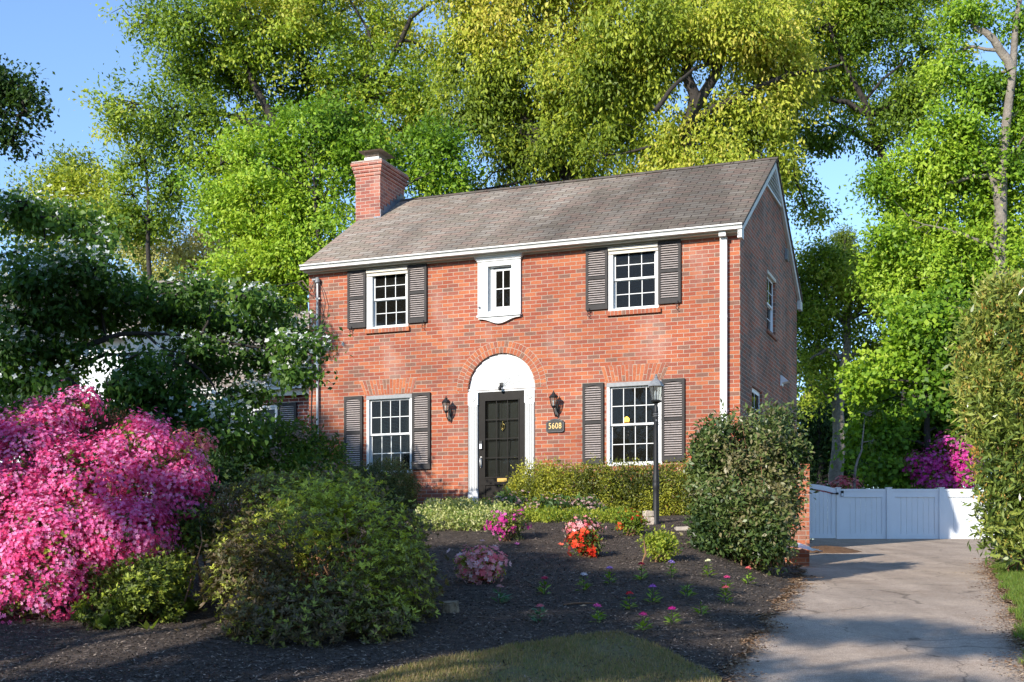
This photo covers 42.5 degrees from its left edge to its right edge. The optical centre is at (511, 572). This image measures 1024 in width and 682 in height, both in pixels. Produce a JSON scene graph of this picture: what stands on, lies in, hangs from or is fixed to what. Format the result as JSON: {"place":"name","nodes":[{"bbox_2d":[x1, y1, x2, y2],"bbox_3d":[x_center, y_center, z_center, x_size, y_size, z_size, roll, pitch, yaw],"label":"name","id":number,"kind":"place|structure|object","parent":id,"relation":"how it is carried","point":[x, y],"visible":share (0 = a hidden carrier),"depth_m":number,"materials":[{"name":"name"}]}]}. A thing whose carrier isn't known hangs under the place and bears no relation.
{"place":"outdoors","nodes":[
{"label":"outdoors","id":0,"kind":"place"},
{"bbox_2d":[0,512,803,681],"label":"mulch bed","id":1,"kind":"object","parent":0,"point":[443,536],"visible":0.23,"depth_m":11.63,"materials":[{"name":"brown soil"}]},
{"bbox_2d":[0,53,62,166],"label":"edge tree","id":2,"kind":"object","parent":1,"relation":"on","point":[23,95],"visible":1,"depth_m":19.91,"materials":[{"name":"green plant"}]},
{"bbox_2d":[79,611,109,629],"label":"broadleaf plant","id":3,"kind":"object","parent":1,"relation":"on","point":[104,620],"visible":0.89,"depth_m":11.16,"materials":[{"name":"green plant"}]},
{"bbox_2d":[49,397,149,583],"bbox_3d":[-4.321,-0.871,13.774,1.161,1.985,0.874,0,0,-23],"label":"brown twiggy shrub","id":4,"kind":"object","parent":1,"relation":"on","point":[104,427],"visible":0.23,"depth_m":13.69,"materials":[{"name":"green plant"}]},
{"bbox_2d":[0,380,219,624],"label":"pink azalea","id":5,"kind":"object","parent":1,"relation":"on","point":[42,516],"visible":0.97,"depth_m":12.24,"materials":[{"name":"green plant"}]},
{"bbox_2d":[0,386,256,553],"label":"shade shrub","id":6,"kind":"object","parent":1,"relation":"on","point":[220,462],"visible":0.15,"depth_m":16.20,"materials":[{"name":"green plant"}]},
{"bbox_2d":[70,496,224,629],"bbox_3d":[-3.175,-0.108,11.920,0.894,1.270,1.929,0,0,24],"label":"green azalea","id":7,"kind":"object","parent":1,"relation":"on","point":[151,593],"visible":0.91,"depth_m":11.54,"materials":[{"name":"green plant"}]},
{"bbox_2d":[138,619,158,629],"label":"broadleaf plant","id":8,"kind":"object","parent":1,"relation":"on","point":[146,624],"visible":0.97,"depth_m":11.16,"materials":[{"name":"green plant"}]},
{"bbox_2d":[0,175,352,472],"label":"dogwood tree","id":9,"kind":"object","parent":1,"relation":"on","point":[95,294],"visible":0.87,"depth_m":17.33,"materials":[{"name":"green plant"}]},
{"bbox_2d":[165,424,218,584],"bbox_3d":[-3.390,-0.731,13.850,0.625,1.732,0.588,0,0,0],"label":"salmon azalea","id":10,"kind":"object","parent":1,"relation":"on","point":[201,444],"visible":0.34,"depth_m":13.84,"materials":[{"name":"pink plant"}]},
{"bbox_2d":[181,596,207,611],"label":"broadleaf plant","id":11,"kind":"object","parent":1,"relation":"on","point":[190,602],"visible":0.55,"depth_m":12.03,"materials":[{"name":"green plant"}]},
{"bbox_2d":[187,399,355,514],"bbox_3d":[-4.154,-1.804,20.506,3.404,2.054,2.313,0,0,0],"label":"viburnum","id":12,"kind":"object","parent":1,"relation":"on","point":[301,447],"visible":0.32,"depth_m":20.09,"materials":[{"name":"green plant"}]},
{"bbox_2d":[175,458,474,648],"bbox_3d":[-1.893,-0.230,12.015,2.631,1.816,3.552,0,0,-27],"label":"green azalea","id":13,"kind":"object","parent":1,"relation":"on","point":[346,599],"visible":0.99,"depth_m":11.41,"materials":[{"name":"green plant"}]},
{"bbox_2d":[294,456,427,513],"bbox_3d":[-2.941,-1.408,23.491,2.994,1.418,1.379,0,0,22],"label":"dark hedge","id":14,"kind":"object","parent":1,"relation":"on","point":[404,475],"visible":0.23,"depth_m":22.99,"materials":[{"name":"green plant"}]},
{"bbox_2d":[43,520,732,673],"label":"petal litter","id":15,"kind":"object","parent":1,"relation":"on","point":[487,583],"visible":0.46,"depth_m":12.52,"materials":[{"name":"plant"}]},
{"bbox_2d":[442,601,459,612],"bbox_3d":[-0.560,0.330,12.001,0.160,0.152,0.127,0,0,0],"label":"rock","id":16,"kind":"object","parent":1,"relation":"on","point":[449,606],"visible":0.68,"depth_m":11.95,"materials":[{"name":"grey stone"}]},
{"bbox_2d":[411,495,514,531],"bbox_3d":[-0.681,-0.877,19.694,1.549,0.760,3.772,0,0,0],"label":"variegated cover","id":17,"kind":"object","parent":1,"relation":"on","point":[436,511],"visible":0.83,"depth_m":18.57,"materials":[{"name":"green plant"}]},
{"bbox_2d":[447,540,511,584],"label":"azalea","id":18,"kind":"object","parent":1,"relation":"on","point":[486,563],"visible":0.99,"depth_m":13.63,"materials":[{"name":"pink plant"}]},
{"bbox_2d":[491,584,512,602],"bbox_3d":[-0.088,0.208,12.612,0.221,0.204,0.228,0,0,10],"label":"young annual","id":19,"kind":"object","parent":1,"relation":"on","point":[504,599],"visible":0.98,"depth_m":12.59,"materials":[{"name":"green plant"}]},
{"bbox_2d":[484,505,531,540],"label":"azalea","id":20,"kind":"object","parent":1,"relation":"on","point":[512,522],"visible":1,"depth_m":17.04,"materials":[{"name":"pink plant"}]},
{"bbox_2d":[482,486,534,508],"bbox_3d":[-0.029,-1.099,20.555,0.869,0.553,0.722,0,0,0],"label":"hellebore","id":21,"kind":"object","parent":1,"relation":"on","point":[510,498],"visible":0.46,"depth_m":20.50,"materials":[{"name":"green plant"}]},
{"bbox_2d":[528,604,547,620],"bbox_3d":[0.229,0.365,11.555,0.192,0.191,0.207,0,0,-32],"label":"young annual","id":22,"kind":"object","parent":1,"relation":"on","point":[537,611],"visible":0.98,"depth_m":11.54,"materials":[{"name":"green plant"}]},
{"bbox_2d":[535,576,550,594],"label":"young annual","id":23,"kind":"object","parent":1,"relation":"on","point":[542,590],"visible":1,"depth_m":13.08,"materials":[{"name":"green plant"}]},
{"bbox_2d":[524,492,577,510],"bbox_3d":[0.616,-0.963,19.914,0.864,0.611,0.728,0,0,22],"label":"hellebore","id":24,"kind":"object","parent":1,"relation":"on","point":[551,502],"visible":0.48,"depth_m":19.77,"materials":[{"name":"green plant"}]},
{"bbox_2d":[505,501,634,523],"bbox_3d":[0.851,-0.866,19.549,1.963,0.440,1.493,0,0,0],"label":"lime cover","id":25,"kind":"object","parent":1,"relation":"on","point":[544,514],"visible":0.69,"depth_m":19.18,"materials":[{"name":"green plant"}]},
{"bbox_2d":[563,602,594,604],"bbox_3d":[0.665,0.296,12.608,0.368,0.032,0.024,0,0,-17],"label":"fallen stick","id":26,"kind":"object","parent":1,"relation":"on","point":[572,603],"visible":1,"depth_m":12.59,"materials":[{"name":"brown wood"}]},
{"bbox_2d":[575,572,590,589],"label":"young annual","id":27,"kind":"object","parent":1,"relation":"on","point":[586,584],"visible":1,"depth_m":13.30,"materials":[{"name":"green plant"}]},
{"bbox_2d":[562,513,607,539],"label":"azalea","id":28,"kind":"object","parent":1,"relation":"on","point":[580,523],"visible":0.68,"depth_m":17.07,"materials":[{"name":"pink plant"}]},
{"bbox_2d":[564,524,607,557],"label":"azalea","id":29,"kind":"object","parent":1,"relation":"on","point":[585,541],"visible":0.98,"depth_m":15.76,"materials":[{"name":"red plant"}]},
{"bbox_2d":[559,491,612,517],"bbox_3d":[1.120,-0.953,19.927,0.792,0.572,0.709,0,0,25],"label":"hellebore","id":30,"kind":"object","parent":1,"relation":"on","point":[587,503],"visible":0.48,"depth_m":19.78,"materials":[{"name":"green plant"}]},
{"bbox_2d":[498,453,697,515],"bbox_3d":[1.641,-1.125,20.828,3.762,1.565,1.469,0,0,6],"label":"clipped hedge","id":31,"kind":"object","parent":1,"relation":"on","point":[617,489],"visible":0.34,"depth_m":20.61,"materials":[{"name":"green plant"}]},
{"bbox_2d":[590,603,607,622],"bbox_3d":[0.767,0.361,11.645,0.174,0.191,0.221,0,0,43],"label":"young annual","id":32,"kind":"object","parent":1,"relation":"on","point":[595,616],"visible":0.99,"depth_m":11.63,"materials":[{"name":"green plant"}]},
{"bbox_2d":[603,566,617,583],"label":"young annual","id":33,"kind":"object","parent":1,"relation":"on","point":[609,572],"visible":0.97,"depth_m":13.77,"materials":[{"name":"green plant"}]},
{"bbox_2d":[620,591,638,609],"bbox_3d":[1.104,0.268,12.285,0.198,0.198,0.197,0,0,-24],"label":"young annual","id":34,"kind":"object","parent":1,"relation":"on","point":[629,604],"visible":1,"depth_m":12.28,"materials":[{"name":"green plant"}]},
{"bbox_2d":[611,507,650,535],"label":"azalea","id":35,"kind":"object","parent":1,"relation":"on","point":[626,527],"visible":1,"depth_m":17.55,"materials":[{"name":"green plant"}]},
{"bbox_2d":[632,562,648,579],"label":"young annual","id":36,"kind":"object","parent":1,"relation":"on","point":[638,576],"visible":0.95,"depth_m":14.08,"materials":[{"name":"green plant"}]},
{"bbox_2d":[635,611,651,629],"bbox_3d":[1.114,0.422,11.218,0.156,0.187,0.203,0,0,-38],"label":"young annual","id":37,"kind":"object","parent":1,"relation":"on","point":[642,622],"visible":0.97,"depth_m":11.21,"materials":[{"name":"green plant"}]},
{"bbox_2d":[642,539,646,565],"bbox_3d":[1.501,-0.227,15.016,0.077,0.312,0.036,0,0,-19],"label":"bent stick","id":38,"kind":"object","parent":1,"relation":"on","point":[645,554],"visible":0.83,"depth_m":15.01,"materials":[{"name":"brown wood"}]},
{"bbox_2d":[642,510,653,524],"bbox_3d":[1.957,-0.772,18.752,0.199,0.229,0.206,0,0,-15],"label":"stone block","id":39,"kind":"object","parent":1,"relation":"on","point":[647,513],"depth_m":18.66,"materials":[{"name":"beige stone"}]},
{"bbox_2d":[644,584,661,602],"bbox_3d":[1.361,0.204,12.614,0.200,0.204,0.191,0,0,-5],"label":"young annual","id":40,"kind":"object","parent":1,"relation":"on","point":[649,595],"visible":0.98,"depth_m":12.62,"materials":[{"name":"green plant"}]},
{"bbox_2d":[648,374,669,523],"bbox_3d":[2.122,-1.756,18.700,0.372,2.154,0.194,0,0,0],"label":"lamp post","id":41,"kind":"object","parent":1,"relation":"on","point":[655,382],"visible":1,"depth_m":18.67,"materials":[{"name":"black metal"}]},
{"bbox_2d":[637,525,681,563],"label":"azalea","id":42,"kind":"object","parent":1,"relation":"on","point":[663,545],"visible":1,"depth_m":15.30,"materials":[{"name":"green plant"}]},
{"bbox_2d":[666,560,676,577],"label":"young annual","id":43,"kind":"object","parent":1,"relation":"on","point":[671,569],"visible":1,"depth_m":14.18,"materials":[{"name":"green plant"}]},
{"bbox_2d":[663,606,681,624],"bbox_3d":[1.423,0.385,11.616,0.177,0.192,0.182,0,0,0],"label":"young annual","id":44,"kind":"object","parent":1,"relation":"on","point":[674,614],"visible":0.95,"depth_m":11.62,"materials":[{"name":"green plant"}]},
{"bbox_2d":[674,526,688,530],"bbox_3d":[2.334,-0.577,18.100,0.185,0.122,0.167,0,0,0],"label":"edging stone","id":45,"kind":"object","parent":1,"relation":"on","point":[681,528],"visible":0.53,"depth_m":18.02,"materials":[{"name":"stone"}]},
{"bbox_2d":[679,583,697,595],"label":"young annual","id":46,"kind":"object","parent":1,"relation":"on","point":[689,592],"visible":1,"depth_m":13.03,"materials":[{"name":"green plant"}]},
{"bbox_2d":[691,601,711,614],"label":"young annual","id":47,"kind":"object","parent":1,"relation":"on","point":[702,609],"visible":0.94,"depth_m":12.20,"materials":[{"name":"green plant"}]},
{"bbox_2d":[700,559,717,574],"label":"young annual","id":48,"kind":"object","parent":1,"relation":"on","point":[704,570],"visible":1,"depth_m":14.53,"materials":[{"name":"green plant"}]},
{"bbox_2d":[717,585,733,603],"bbox_3d":[2.126,0.223,13.126,0.192,0.209,0.182,0,0,-7],"label":"young annual","id":49,"kind":"object","parent":1,"relation":"on","point":[725,586],"visible":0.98,"depth_m":13.11,"materials":[{"name":"green plant"}]},
{"bbox_2d":[720,575,734,591],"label":"young annual","id":50,"kind":"object","parent":1,"relation":"on","point":[727,576],"visible":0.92,"depth_m":13.82,"materials":[{"name":"green plant"}]},
{"bbox_2d":[672,393,818,575],"bbox_3d":[3.036,-1.098,16.803,1.949,2.332,2.145,0,0,0],"label":"camellia bush","id":51,"kind":"object","parent":1,"relation":"on","point":[746,509],"visible":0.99,"depth_m":16.45,"materials":[{"name":"green plant"}]},
{"bbox_2d":[742,566,758,584],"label":"young annual","id":52,"kind":"object","parent":1,"relation":"on","point":[747,576],"visible":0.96,"depth_m":14.86,"materials":[{"name":"green plant"}]},
{"bbox_2d":[0,0,1023,488],"label":"sky","id":53,"kind":"structure","parent":0,"point":[67,39],"materials":[{"name":"blue"}]},
{"bbox_2d":[353,628,721,681],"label":"lawn","id":54,"kind":"structure","parent":0,"point":[502,672],"depth_m":9.92,"materials":[{"name":"green plant"}]},
{"bbox_2d":[721,540,1020,670],"bbox_3d":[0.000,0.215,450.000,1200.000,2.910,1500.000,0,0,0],"label":"ground","id":55,"kind":"structure","parent":0,"point":[991,558],"depth_m":21.48,"materials":[{"name":"brown soil"}]},
{"bbox_2d":[0,135,142,261],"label":"round tree","id":56,"kind":"object","parent":55,"relation":"on","point":[78,180],"visible":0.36,"depth_m":44.30,"materials":[{"name":"green plant"}]},
{"bbox_2d":[0,278,211,500],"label":"white neighbour house","id":57,"kind":"structure","parent":55,"relation":"on","point":[99,376],"depth_m":32.87,"materials":[{"name":"white paint"}]},
{"bbox_2d":[57,369,81,408],"bbox_3d":[-11.207,-4.500,33.085,0.920,1.400,0.160,0,0,14],"label":"window","id":58,"kind":"structure","parent":57,"relation":"in","point":[75,369],"depth_m":33.03,"materials":[{"name":"white plastic"}]},
{"bbox_2d":[87,133,202,278],"bbox_3d":[-10.997,-7.214,39.800,3.938,12.449,2.906,0,0,45],"label":"slender tree","id":59,"kind":"object","parent":55,"relation":"on","point":[147,225],"visible":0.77,"depth_m":39.59,"materials":[{"name":"green plant"}]},
{"bbox_2d":[110,208,245,291],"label":"pale tree","id":60,"kind":"object","parent":55,"relation":"on","point":[190,247],"visible":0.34,"depth_m":41.50,"materials":[{"name":"green plant"}]},
{"bbox_2d":[185,233,306,338],"bbox_3d":[-6.775,-4.884,33.920,3.715,7.786,3.432,0,0,0],"label":"shrubby tree","id":61,"kind":"object","parent":55,"relation":"on","point":[250,277],"visible":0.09,"depth_m":33.52,"materials":[{"name":"green plant"}]},
{"bbox_2d":[68,0,474,310],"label":"oak tree","id":62,"kind":"object","parent":55,"relation":"on","point":[234,52],"visible":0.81,"depth_m":37.38,"materials":[{"name":"green plant"}]},
{"bbox_2d":[154,77,493,310],"bbox_3d":[-4.704,-6.732,34.093,8.484,11.486,4.902,0,0,0],"label":"maple tree","id":63,"kind":"object","parent":55,"relation":"on","point":[279,225],"visible":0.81,"depth_m":33.16,"materials":[{"name":"green plant"}]},
{"bbox_2d":[165,148,802,512],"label":"brick house","id":64,"kind":"structure","parent":55,"relation":"on","point":[496,333],"depth_m":23.65,"materials":[{"name":"red brick"}]},
{"bbox_2d":[65,282,297,301],"bbox_3d":[-7.266,-5.065,23.132,7.240,0.830,0.021,0,0,-27],"label":"service cable","id":65,"kind":"object","parent":64,"relation":"attached to","point":[261,288],"visible":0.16,"depth_m":24.59,"materials":[{"name":"black plastic"}]},
{"bbox_2d":[212,405,276,496],"bbox_3d":[-5.432,-2.375,25.954,1.940,1.790,0.120,0,0,21],"label":"window","id":66,"kind":"structure","parent":64,"relation":"in","point":[273,408],"depth_m":25.68,"materials":[{"name":"white paint"}]},
{"bbox_2d":[369,273,408,328],"bbox_3d":[-2.251,-5.070,24.335,0.800,1.100,0.150,0,0,21],"label":"window","id":67,"kind":"structure","parent":64,"relation":"in","point":[388,293],"depth_m":24.38,"materials":[{"name":"white paint"}]},
{"bbox_2d":[367,398,412,474],"bbox_3d":[-2.251,-2.545,24.341,0.960,1.450,0.140,0,0,21],"label":"window","id":68,"kind":"structure","parent":64,"relation":"in","point":[389,421],"depth_m":24.36,"materials":[{"name":"white paint"}]},
{"bbox_2d":[474,253,523,323],"bbox_3d":[-0.217,-5.055,23.497,0.920,1.210,0.210,0,0,21],"label":"casement window","id":69,"kind":"structure","parent":64,"relation":"in","point":[499,290],"depth_m":23.52,"materials":[{"name":"white paint"}]},
{"bbox_2d":[479,390,524,502],"bbox_3d":[-0.189,-2.178,23.506,0.891,2.131,0.112,0,0,21],"label":"door","id":70,"kind":"structure","parent":64,"relation":"in","point":[487,485],"depth_m":23.56,"materials":[{"name":"black paint"}]},
{"bbox_2d":[486,400,517,476],"bbox_3d":[-0.153,-2.171,23.600,0.891,2.143,0.082,0,0,21],"label":"inner door","id":71,"kind":"structure","parent":64,"relation":"in","point":[512,404],"depth_m":23.61,"materials":[{"name":"grey paint"}]},
{"bbox_2d":[610,251,658,310],"bbox_3d":[2.118,-5.070,22.650,0.870,1.100,0.150,0,0,21],"label":"window","id":72,"kind":"structure","parent":64,"relation":"in","point":[633,276],"depth_m":22.68,"materials":[{"name":"white paint"}]},
{"bbox_2d":[607,385,661,465],"bbox_3d":[2.117,-2.555,22.656,1.000,1.430,0.140,0,0,21],"label":"window","id":73,"kind":"structure","parent":64,"relation":"in","point":[630,419],"depth_m":22.70,"materials":[{"name":"white paint"}]},
{"bbox_2d":[752,388,759,426],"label":"window","id":74,"kind":"structure","parent":64,"relation":"in","point":[755,394],"depth_m":23.54,"materials":[{"name":"white plastic"}]},
{"bbox_2d":[767,277,772,332],"bbox_3d":[4.804,-5.040,24.748,0.090,1.080,0.920,0,0,21],"label":"window","id":75,"kind":"structure","parent":64,"relation":"in","point":[769,284],"depth_m":24.96,"materials":[{"name":"white plastic"}]},
{"bbox_2d":[386,0,632,193],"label":"tall yellow tree","id":76,"kind":"object","parent":55,"relation":"on","point":[497,103],"visible":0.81,"depth_m":35.07,"materials":[{"name":"green plant"}]},
{"bbox_2d":[550,90,676,176],"bbox_3d":[2.744,-7.788,36.891,3.706,13.637,3.110,0,0,-28],"label":"pale trunk tree","id":77,"kind":"object","parent":55,"relation":"on","point":[626,140],"visible":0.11,"depth_m":36.77,"materials":[{"name":"green plant"}]},
{"bbox_2d":[516,0,842,199],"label":"great oak","id":78,"kind":"object","parent":55,"relation":"on","point":[628,67],"visible":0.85,"depth_m":33.90,"materials":[{"name":"green plant"}]},
{"bbox_2d":[778,464,809,565],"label":"brick garden wall","id":79,"kind":"structure","parent":55,"relation":"on","point":[802,557],"depth_m":20.01,"materials":[{"name":"red brick"}]},
{"bbox_2d":[809,484,838,537],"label":"garden gate","id":80,"kind":"structure","parent":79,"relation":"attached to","point":[822,515],"depth_m":29.97,"materials":[{"name":"white plastic"}]},
{"bbox_2d":[816,474,862,493],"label":"red azalea","id":81,"kind":"object","parent":55,"relation":"on","point":[845,482],"visible":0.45,"depth_m":31.11,"materials":[{"name":"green plant"}]},
{"bbox_2d":[792,227,897,486],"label":"spreading oak","id":82,"kind":"object","parent":55,"relation":"on","point":[822,308],"visible":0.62,"depth_m":41.41,"materials":[{"name":"green plant"}]},
{"bbox_2d":[825,223,868,477],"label":"tree","id":83,"kind":"object","parent":55,"relation":"on","point":[842,234],"visible":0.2,"depth_m":51.66,"materials":[{"name":"green plant"}]},
{"bbox_2d":[842,403,892,488],"bbox_3d":[8.563,-2.466,31.508,1.275,3.325,1.075,0,0,0],"label":"leaning sapling","id":84,"kind":"object","parent":55,"relation":"on","point":[871,413],"visible":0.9,"depth_m":31.50,"materials":[{"name":"green plant"}]},
{"bbox_2d":[758,0,1002,488],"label":"overhanging tree","id":85,"kind":"object","parent":55,"relation":"on","point":[860,24],"visible":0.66,"depth_m":37.01,"materials":[{"name":"green plant"}]},
{"bbox_2d":[797,333,972,490],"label":"dark holly","id":86,"kind":"object","parent":55,"relation":"on","point":[819,434],"visible":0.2,"depth_m":47.45,"materials":[{"name":"green plant"}]},
{"bbox_2d":[809,472,976,490],"bbox_3d":[12.425,-1.345,37.592,15.051,3.485,11.429,0,0,0],"label":"understory","id":87,"kind":"object","parent":55,"relation":"on","point":[842,479],"visible":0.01,"depth_m":34.69,"materials":[{"name":"green plant"}]},
{"bbox_2d":[797,261,1023,489],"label":"woodland","id":88,"kind":"object","parent":55,"relation":"on","point":[874,414],"depth_m":73.61,"materials":[{"name":"green plant"}]},
{"bbox_2d":[823,274,1004,488],"bbox_3d":[10.020,-4.029,32.627,4.708,6.406,4.006,0,0,0],"label":"sweetgum tree","id":89,"kind":"object","parent":55,"relation":"on","point":[915,357],"visible":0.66,"depth_m":32.01,"materials":[{"name":"green plant"}]},
{"bbox_2d":[835,0,1023,450],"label":"tall tree","id":90,"kind":"object","parent":55,"relation":"on","point":[917,245],"visible":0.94,"depth_m":33.56,"materials":[{"name":"green plant"}]},
{"bbox_2d":[899,429,983,488],"bbox_3d":[10.306,-2.147,31.385,1.983,2.627,1.251,0,0,0],"label":"magenta azalea","id":91,"kind":"object","parent":55,"relation":"on","point":[948,472],"visible":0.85,"depth_m":31.27,"materials":[{"name":"pink plant"}]},
{"bbox_2d":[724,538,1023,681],"bbox_3d":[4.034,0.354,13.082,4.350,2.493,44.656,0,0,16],"label":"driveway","id":92,"kind":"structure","parent":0,"point":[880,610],"depth_m":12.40,"materials":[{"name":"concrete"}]},
{"bbox_2d":[791,543,822,551],"bbox_3d":[4.285,-0.385,19.700,0.670,0.147,0.340,0,0,0],"label":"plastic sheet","id":93,"kind":"object","parent":92,"relation":"on","point":[800,545],"visible":0.48,"depth_m":19.63,"materials":[{"name":"white plastic"}]},
{"bbox_2d":[809,545,860,552],"bbox_3d":[5.638,-0.399,23.500,1.240,0.201,1.500,0,0,0],"label":"mulch mound","id":94,"kind":"object","parent":92,"relation":"on","point":[831,549],"visible":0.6,"depth_m":23.11,"materials":[{"name":"soil"}]},
{"bbox_2d":[718,558,1023,681],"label":"leaf litter","id":95,"kind":"object","parent":92,"relation":"on","point":[786,595],"visible":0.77,"depth_m":12.29,"materials":[{"name":"brown plant"}]},
{"bbox_2d":[835,487,993,538],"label":"driveway gate","id":96,"kind":"structure","parent":92,"relation":"on","point":[891,513],"depth_m":30.00,"materials":[{"name":"white plastic"}]},
{"bbox_2d":[988,561,1023,664],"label":"side lawn","id":97,"kind":"structure","parent":0,"point":[1020,621],"depth_m":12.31,"materials":[{"name":"green plant"}]},
{"bbox_2d":[937,264,1023,570],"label":"laurel screen","id":98,"kind":"object","parent":97,"relation":"on","point":[991,378],"visible":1,"depth_m":17.27,"materials":[{"name":"green plant"}]}
]}

